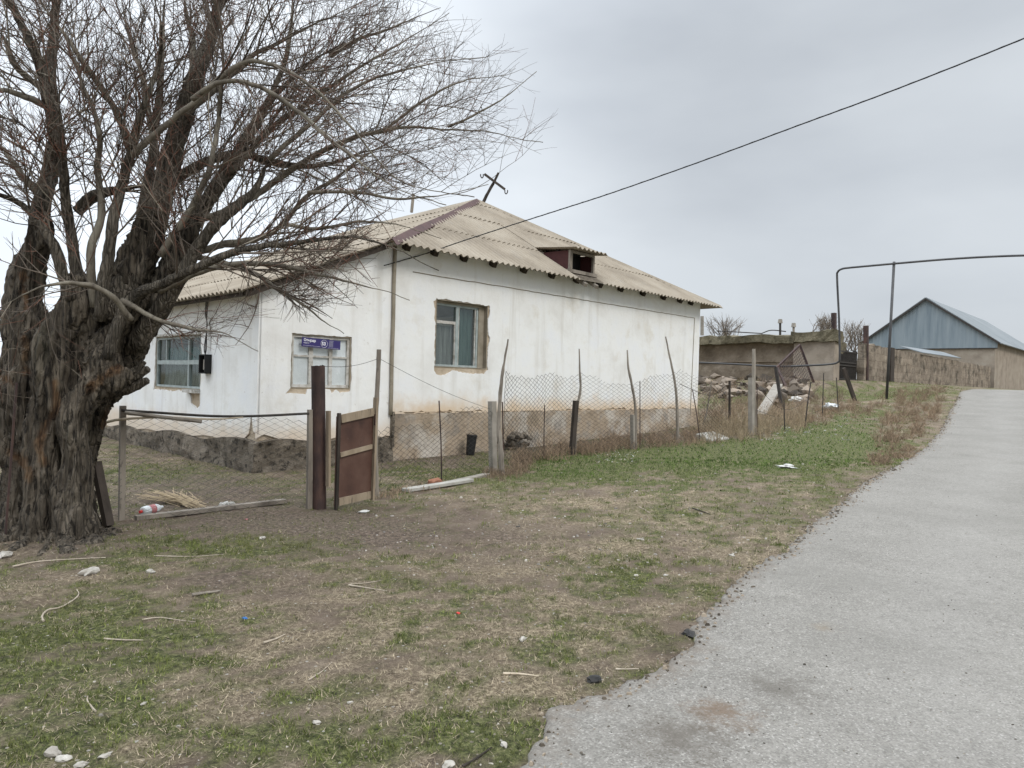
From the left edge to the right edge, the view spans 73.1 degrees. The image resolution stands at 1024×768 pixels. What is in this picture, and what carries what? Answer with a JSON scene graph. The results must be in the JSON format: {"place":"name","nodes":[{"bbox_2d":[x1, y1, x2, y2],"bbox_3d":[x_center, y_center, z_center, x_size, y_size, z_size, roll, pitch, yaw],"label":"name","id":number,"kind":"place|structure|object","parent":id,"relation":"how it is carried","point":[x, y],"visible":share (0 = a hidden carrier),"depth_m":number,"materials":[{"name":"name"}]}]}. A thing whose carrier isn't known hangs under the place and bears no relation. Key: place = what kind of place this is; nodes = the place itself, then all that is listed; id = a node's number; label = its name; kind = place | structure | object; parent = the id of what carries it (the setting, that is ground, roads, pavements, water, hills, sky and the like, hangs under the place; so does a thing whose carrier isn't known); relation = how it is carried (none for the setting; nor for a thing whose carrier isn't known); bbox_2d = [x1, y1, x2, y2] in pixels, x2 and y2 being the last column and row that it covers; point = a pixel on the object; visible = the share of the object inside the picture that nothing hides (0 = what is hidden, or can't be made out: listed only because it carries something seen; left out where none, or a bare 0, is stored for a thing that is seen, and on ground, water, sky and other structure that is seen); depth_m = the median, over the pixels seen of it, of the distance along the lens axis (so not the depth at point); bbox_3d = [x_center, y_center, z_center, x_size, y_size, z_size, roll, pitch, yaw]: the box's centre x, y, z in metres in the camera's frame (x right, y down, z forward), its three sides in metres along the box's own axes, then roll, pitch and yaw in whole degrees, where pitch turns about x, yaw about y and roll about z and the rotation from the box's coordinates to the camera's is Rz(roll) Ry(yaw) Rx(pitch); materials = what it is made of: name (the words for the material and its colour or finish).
{"place":"outdoors","nodes":[
{"label":"outdoors","id":0,"kind":"place"},
{"bbox_2d":[0,378,1017,767],"bbox_3d":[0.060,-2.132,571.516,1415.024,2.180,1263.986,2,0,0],"label":"ground","id":1,"kind":"structure","parent":0,"point":[328,528],"depth_m":5.06,"materials":[{"name":"green plant"}]},
{"bbox_2d":[0,551,12,557],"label":"stone","id":2,"kind":"object","parent":1,"relation":"on","point":[4,554],"visible":1,"depth_m":5.85,"materials":[{"name":"white stone"}]},
{"bbox_2d":[43,746,61,757],"bbox_3d":[-1.899,1.524,2.860,0.074,0.037,0.054,2,0,0],"label":"stone","id":3,"kind":"object","parent":1,"relation":"on","point":[53,751],"visible":1,"depth_m":2.85,"materials":[{"name":"stone"}]},
{"bbox_2d":[13,557,105,566],"bbox_3d":[-3.736,1.464,5.725,0.651,0.035,0.085,1,0,-24],"label":"fallen stick","id":4,"kind":"object","parent":1,"relation":"on","point":[17,565],"visible":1,"depth_m":5.71,"materials":[{"name":"beige wood"}]},
{"bbox_2d":[41,589,78,621],"bbox_3d":[-3.051,1.490,4.667,0.091,0.026,0.620,2,0,-9],"label":"fallen stick","id":5,"kind":"object","parent":1,"relation":"on","point":[42,615],"visible":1,"depth_m":4.61,"materials":[{"name":"beige wood"}]},
{"bbox_2d":[55,754,72,761],"bbox_3d":[-1.832,1.532,2.826,0.068,0.023,0.039,2,0,0],"label":"stone","id":6,"kind":"object","parent":1,"relation":"on","point":[63,758],"visible":1,"depth_m":2.82,"materials":[{"name":"white stone"}]},
{"bbox_2d":[73,761,88,767],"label":"stone","id":7,"kind":"object","parent":1,"relation":"on","point":[80,764],"visible":0.99,"depth_m":2.79,"materials":[{"name":"white stone"}]},
{"bbox_2d":[78,566,99,575],"bbox_3d":[-3.277,1.459,5.349,0.088,0.072,0.160,2,0,26],"label":"stone","id":8,"kind":"object","parent":1,"relation":"on","point":[90,571],"visible":0.96,"depth_m":5.33,"materials":[{"name":"white stone"}]},
{"bbox_2d":[86,696,95,711],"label":"fallen stick","id":9,"kind":"object","parent":1,"relation":"on","point":[92,707],"visible":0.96,"depth_m":3.25,"materials":[{"name":"beige wood"}]},
{"bbox_2d":[97,751,112,758],"bbox_3d":[-1.689,1.542,2.869,0.042,0.019,0.048,2,0,0],"label":"stone","id":10,"kind":"object","parent":1,"relation":"on","point":[104,755],"visible":1,"depth_m":2.86,"materials":[{"name":"white stone"}]},
{"bbox_2d":[103,638,142,640],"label":"fallen stick","id":11,"kind":"object","parent":1,"relation":"on","point":[123,639],"visible":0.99,"depth_m":4.11,"materials":[{"name":"beige wood"}]},
{"bbox_2d":[145,569,155,572],"bbox_3d":[-2.844,1.475,5.441,0.081,0.033,0.060,2,0,0],"label":"stone","id":12,"kind":"object","parent":1,"relation":"on","point":[150,571],"visible":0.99,"depth_m":5.42,"materials":[{"name":"white stone"}]},
{"bbox_2d":[139,504,162,513],"bbox_3d":[-4.024,1.398,7.712,0.104,0.107,0.291,2,0,24],"label":"plastic bottle","id":13,"kind":"object","parent":1,"relation":"on","point":[152,510],"visible":0.81,"depth_m":7.66,"materials":[{"name":"white plastic"}]},
{"bbox_2d":[0,383,312,534],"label":"wire fence","id":14,"kind":"object","parent":1,"relation":"on","point":[103,499],"visible":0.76,"depth_m":7.39,"materials":[{"name":"grey metal"}]},
{"bbox_2d":[142,617,194,621],"bbox_3d":[-2.200,1.520,4.465,0.368,0.021,0.073,2,0,6],"label":"fallen stick","id":15,"kind":"object","parent":1,"relation":"on","point":[165,618],"visible":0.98,"depth_m":4.47,"materials":[{"name":"beige wood"}]},
{"bbox_2d":[135,488,205,508],"bbox_3d":[-4.022,1.387,8.378,1.316,0.158,0.572,2,0,21],"label":"brushwood bundle","id":16,"kind":"object","parent":1,"relation":"on","point":[186,498],"visible":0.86,"depth_m":8.25,"materials":[{"name":"beige wood"}]},
{"bbox_2d":[153,554,222,556],"bbox_3d":[-2.795,1.483,5.971,0.578,0.016,0.041,2,0,-8],"label":"fallen stick","id":17,"kind":"object","parent":1,"relation":"on","point":[182,556],"visible":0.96,"depth_m":5.95,"materials":[{"name":"beige wood"}]},
{"bbox_2d":[192,590,220,595],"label":"fallen stick","id":18,"kind":"object","parent":1,"relation":"on","point":[199,593],"visible":0.98,"depth_m":4.96,"materials":[{"name":"brown wood"}]},
{"bbox_2d":[135,499,286,520],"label":"timber sill","id":19,"kind":"structure","parent":1,"relation":"on","point":[192,511],"depth_m":7.88,"materials":[{"name":"brown wood"}]},
{"bbox_2d":[218,501,234,505],"bbox_3d":[-3.375,1.464,8.175,0.163,0.154,0.138,2,0,0],"label":"crumpled bag","id":20,"kind":"object","parent":1,"relation":"on","point":[225,503],"visible":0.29,"depth_m":8.16,"materials":[{"name":"white plastic"}]},
{"bbox_2d":[263,634,285,643],"bbox_3d":[-1.438,1.546,4.195,0.018,0.019,0.153,2,0,38],"label":"fallen stick","id":21,"kind":"object","parent":1,"relation":"on","point":[267,641],"visible":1,"depth_m":4.17,"materials":[{"name":"beige wood"}]},
{"bbox_2d":[0,0,556,556],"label":"old willow","id":22,"kind":"object","parent":1,"relation":"on","point":[74,366],"visible":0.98,"depth_m":6.54,"materials":[{"name":"brown plant"}]},
{"bbox_2d":[312,720,321,724],"bbox_3d":[-0.896,1.554,3.174,0.042,0.019,0.026,2,0,0],"label":"stone","id":23,"kind":"object","parent":1,"relation":"on","point":[317,722],"visible":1,"depth_m":3.17,"materials":[{"name":"white stone"}]},
{"bbox_2d":[311,365,325,509],"bbox_3d":[-2.334,0.731,8.354,0.231,1.929,0.162,2,0,0],"label":"rusty pipe post","id":24,"kind":"object","parent":1,"relation":"on","point":[319,431],"visible":0.92,"depth_m":8.28,"materials":[{"name":"brown metal"}]},
{"bbox_2d":[308,662,331,680],"bbox_3d":[-1.027,1.549,3.731,0.018,0.013,0.229,2,0,18],"label":"fallen stick","id":25,"kind":"object","parent":1,"relation":"on","point":[318,673],"visible":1,"depth_m":3.69,"materials":[{"name":"beige wood"}]},
{"bbox_2d":[326,397,378,509],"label":"garden gate","id":26,"kind":"structure","parent":1,"relation":"on","point":[355,455],"depth_m":8.51,"materials":[{"name":"brown wood"}]},
{"bbox_2d":[348,584,386,590],"bbox_3d":[-1.085,1.536,5.203,0.361,0.021,0.015,2,0,26],"label":"fallen stick","id":27,"kind":"object","parent":1,"relation":"on","point":[365,587],"visible":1,"depth_m":5.21,"materials":[{"name":"beige wood"}]},
{"bbox_2d":[102,172,721,472],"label":"white house","id":28,"kind":"structure","parent":1,"relation":"on","point":[545,302],"depth_m":14.21,"materials":[{"name":"paint"}]},
{"bbox_2d":[155,332,201,392],"bbox_3d":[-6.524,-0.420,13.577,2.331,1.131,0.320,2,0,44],"label":"window","id":29,"kind":"structure","parent":28,"relation":"in","point":[181,369],"depth_m":13.79,"materials":[{"name":"paint"}]},
{"bbox_2d":[290,333,350,388],"bbox_3d":[-3.315,-0.381,11.955,0.100,0.905,1.135,2,0,44],"label":"window","id":30,"kind":"structure","parent":28,"relation":"in","point":[302,358],"depth_m":11.98,"materials":[{"name":"paint"}]},
{"bbox_2d":[301,337,340,349],"bbox_3d":[-3.267,-0.693,11.857,0.018,0.180,0.742,2,0,44],"label":"address sign","id":31,"kind":"object","parent":28,"relation":"attached to","point":[320,343],"visible":1,"depth_m":11.84,"materials":[{"name":"metal"}]},
{"bbox_2d":[434,299,487,368],"bbox_3d":[-1.114,-1.008,14.310,0.258,1.343,1.408,2,0,44],"label":"window","id":32,"kind":"structure","parent":28,"relation":"in","point":[458,335],"depth_m":14.54,"materials":[{"name":"paint"}]},
{"bbox_2d":[384,38,1023,265],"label":"overhead cable","id":33,"kind":"object","parent":28,"relation":"attached to","point":[735,148],"visible":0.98,"depth_m":10.96,"materials":[{"name":"black rubber"}]},
{"bbox_2d":[428,477,441,483],"bbox_3d":[-1.147,1.462,10.321,0.257,0.121,0.134,1,0,-44],"label":"brick","id":34,"kind":"object","parent":1,"relation":"on","point":[435,480],"visible":0.64,"depth_m":10.26,"materials":[{"name":"orange brick"}]},
{"bbox_2d":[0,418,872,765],"bbox_3d":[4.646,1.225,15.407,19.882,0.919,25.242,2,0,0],"label":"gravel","id":35,"kind":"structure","parent":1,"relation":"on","point":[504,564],"depth_m":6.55,"materials":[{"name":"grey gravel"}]},
{"bbox_2d":[402,478,473,491],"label":"concrete kerb","id":36,"kind":"structure","parent":1,"relation":"on","point":[442,484],"depth_m":10.01,"materials":[{"name":"white concrete"}]},
{"bbox_2d":[442,760,454,767],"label":"stone","id":37,"kind":"object","parent":1,"relation":"on","point":[448,763],"visible":1,"depth_m":2.85,"materials":[{"name":"white stone"}]},
{"bbox_2d":[444,473,490,481],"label":"concrete kerb","id":38,"kind":"structure","parent":1,"relation":"on","point":[477,476],"depth_m":11.04,"materials":[{"name":"grey concrete"}]},
{"bbox_2d":[466,433,477,455],"bbox_3d":[-0.816,1.216,14.028,0.226,0.461,0.222,2,0,0],"label":"black bucket","id":39,"kind":"object","parent":1,"relation":"on","point":[468,442],"visible":0.84,"depth_m":13.95,"materials":[{"name":"plastic"}]},
{"bbox_2d":[461,747,491,766],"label":"fallen stick","id":40,"kind":"object","parent":1,"relation":"on","point":[470,761],"visible":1,"depth_m":2.90,"materials":[{"name":"brown wood"}]},
{"bbox_2d":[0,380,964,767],"bbox_3d":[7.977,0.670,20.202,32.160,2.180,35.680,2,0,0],"label":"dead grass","id":41,"kind":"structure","parent":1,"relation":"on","point":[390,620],"depth_m":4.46,"materials":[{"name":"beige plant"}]},
{"bbox_2d":[500,741,506,747],"bbox_3d":[-0.035,1.582,3.030,0.031,0.021,0.048,2,0,0],"label":"stone","id":42,"kind":"object","parent":1,"relation":"on","point":[503,744],"visible":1,"depth_m":3.02,"materials":[{"name":"white stone"}]},
{"bbox_2d":[497,431,532,449],"bbox_3d":[0.031,1.257,15.133,1.034,0.449,0.398,1,0,-42],"label":"brick heap","id":43,"kind":"object","parent":1,"relation":"on","point":[516,439],"visible":0.81,"depth_m":15.07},
{"bbox_2d":[503,672,538,676],"bbox_3d":[0.049,1.572,3.746,0.195,0.014,0.023,2,0,2],"label":"fallen stick","id":44,"kind":"object","parent":1,"relation":"on","point":[508,673],"visible":1,"depth_m":3.75,"materials":[{"name":"beige wood"}]},
{"bbox_2d":[325,337,856,496],"bbox_3d":[5.852,0.335,18.957,2.255,2.867,26.679,2,0,42],"label":"stake fence","id":45,"kind":"object","parent":1,"relation":"on","point":[495,434],"visible":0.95,"depth_m":13.94,"materials":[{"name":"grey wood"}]},
{"bbox_2d":[586,675,601,683],"bbox_3d":[0.440,1.586,3.707,0.081,0.052,0.062,2,0,0],"label":"stone","id":46,"kind":"object","parent":1,"relation":"on","point":[592,679],"visible":0.99,"depth_m":3.69,"materials":[{"name":"grey stone"}]},
{"bbox_2d":[616,668,638,669],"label":"fallen stick","id":47,"kind":"object","parent":1,"relation":"on","point":[626,668],"visible":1,"depth_m":3.86,"materials":[{"name":"beige wood"}]},
{"bbox_2d":[375,373,948,499],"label":"dry weeds","id":48,"kind":"object","parent":1,"relation":"on","point":[730,428],"visible":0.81,"depth_m":19.19,"materials":[{"name":"brown plant"}]},
{"bbox_2d":[681,628,695,637],"bbox_3d":[1.131,1.593,4.422,0.062,0.059,0.115,1,0,-39],"label":"tar lump","id":49,"kind":"object","parent":1,"relation":"on","point":[687,632],"visible":0.96,"depth_m":4.40,"materials":[{"name":"stone"}]},
{"bbox_2d":[700,316,703,334],"bbox_3d":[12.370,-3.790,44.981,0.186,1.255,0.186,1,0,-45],"label":"utility pole","id":50,"kind":"object","parent":1,"relation":"on","point":[701,325],"visible":1,"depth_m":44.92,"materials":[{"name":"concrete"}]},
{"bbox_2d":[696,431,728,440],"bbox_3d":[5.054,1.349,17.436,0.723,0.266,0.509,1,0,-37],"label":"stone slab","id":51,"kind":"object","parent":1,"relation":"on","point":[706,435],"depth_m":17.36,"materials":[{"name":"stone"}]},
{"bbox_2d":[703,315,743,336],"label":"bare shrub","id":52,"kind":"object","parent":1,"relation":"on","point":[724,328],"visible":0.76,"depth_m":43.72,"materials":[{"name":"brown plant"}]},
{"bbox_2d":[698,373,813,403],"bbox_3d":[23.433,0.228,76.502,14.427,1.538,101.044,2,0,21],"label":"rubble","id":53,"kind":"object","parent":1,"relation":"on","point":[795,386],"visible":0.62,"depth_m":31.33,"materials":[{"name":"grey stone"}]},
{"bbox_2d":[758,384,782,416],"bbox_3d":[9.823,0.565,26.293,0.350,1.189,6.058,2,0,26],"label":"leaning slab","id":54,"kind":"structure","parent":1,"relation":"on","point":[772,393],"depth_m":26.03,"materials":[{"name":"stone"}]},
{"bbox_2d":[698,319,843,380],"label":"mud building","id":55,"kind":"structure","parent":1,"relation":"on","point":[820,347],"depth_m":36.24,"materials":[{"name":"soil"}]},
{"bbox_2d":[838,343,857,379],"bbox_3d":[16.859,-1.110,35.735,1.014,2.303,2.823,2,0,44],"label":"metal grille","id":56,"kind":"object","parent":55,"relation":"attached to","point":[848,361],"visible":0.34,"depth_m":35.68,"materials":[{"name":"metal"}]},
{"bbox_2d":[777,464,794,467],"bbox_3d":[5.048,1.518,12.723,0.391,0.108,0.305,2,0,15],"label":"crumpled bag","id":57,"kind":"object","parent":1,"relation":"on","point":[786,466],"visible":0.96,"depth_m":12.67,"materials":[{"name":"white plastic"}]},
{"bbox_2d":[788,396,801,401],"bbox_3d":[11.548,0.643,28.169,0.483,0.311,0.631,2,0,43],"label":"plastic sack","id":58,"kind":"object","parent":1,"relation":"on","point":[798,398],"visible":0.53,"depth_m":28.03,"materials":[{"name":"white plastic"}]},
{"bbox_2d":[776,344,814,386],"bbox_3d":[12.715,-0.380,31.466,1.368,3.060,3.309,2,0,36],"label":"bed frame","id":59,"kind":"object","parent":1,"relation":"on","point":[787,357],"visible":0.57,"depth_m":32.13,"materials":[{"name":"metal"}]},
{"bbox_2d":[809,313,837,330],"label":"bare shrub","id":60,"kind":"object","parent":1,"relation":"on","point":[824,324],"visible":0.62,"depth_m":41.71,"materials":[{"name":"brown plant"}]},
{"bbox_2d":[823,403,837,409],"bbox_3d":[11.912,0.842,25.873,0.665,0.301,0.727,2,0,-14],"label":"plastic sack","id":61,"kind":"object","parent":1,"relation":"on","point":[831,404],"visible":0.55,"depth_m":25.67,"materials":[{"name":"white plastic"}]},
{"bbox_2d":[831,313,836,330],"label":"timber post","id":62,"kind":"object","parent":1,"relation":"on","point":[834,322],"visible":0.36,"depth_m":41.37,"materials":[{"name":"brown wood"}]},
{"bbox_2d":[841,320,864,350],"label":"bare shrub","id":63,"kind":"object","parent":1,"relation":"on","point":[853,338],"visible":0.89,"depth_m":45.85,"materials":[{"name":"brown plant"}]},
{"bbox_2d":[699,254,1023,408],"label":"gas pipe","id":64,"kind":"object","parent":1,"relation":"on","point":[893,264],"visible":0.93,"depth_m":29.38,"materials":[{"name":"metal"}]},
{"bbox_2d":[863,326,868,380],"bbox_3d":[18.787,-1.579,36.691,0.265,3.031,0.285,1,0,-45],"label":"timber post","id":65,"kind":"object","parent":1,"relation":"on","point":[865,334],"visible":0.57,"depth_m":36.61,"materials":[{"name":"brown wood"}]},
{"bbox_2d":[857,344,990,387],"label":"block wall","id":66,"kind":"structure","parent":1,"relation":"on","point":[907,367],"depth_m":43.66,"materials":[{"name":"beige brick"}]},
{"bbox_2d":[887,347,894,381],"bbox_3d":[21.680,-1.032,39.759,0.400,2.100,0.660,2,0,44],"label":"door leaf","id":67,"kind":"structure","parent":66,"relation":"in","point":[892,355],"depth_m":39.53,"materials":[{"name":"brown wood"}]},
{"bbox_2d":[900,346,960,358],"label":"roof sheet","id":68,"kind":"object","parent":66,"relation":"on","point":[932,352],"visible":1,"depth_m":47.38,"materials":[{"name":"grey metal"}]},
{"bbox_2d":[857,297,1023,389],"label":"barn","id":69,"kind":"structure","parent":1,"relation":"on","point":[926,323],"depth_m":63.40,"materials":[{"name":"metal"}]},
{"bbox_2d":[0,0,1023,378],"label":"sky","id":70,"kind":"structure","parent":0,"point":[932,167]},
{"bbox_2d":[520,389,1023,767],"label":"road","id":71,"kind":"structure","parent":0,"point":[911,533],"depth_m":4.19,"materials":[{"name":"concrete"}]},
{"bbox_2d":[507,397,1020,767],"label":"road grit","id":72,"kind":"object","parent":71,"relation":"on","point":[541,744],"visible":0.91,"depth_m":4.94,"materials":[{"name":"gravel"}]}
]}

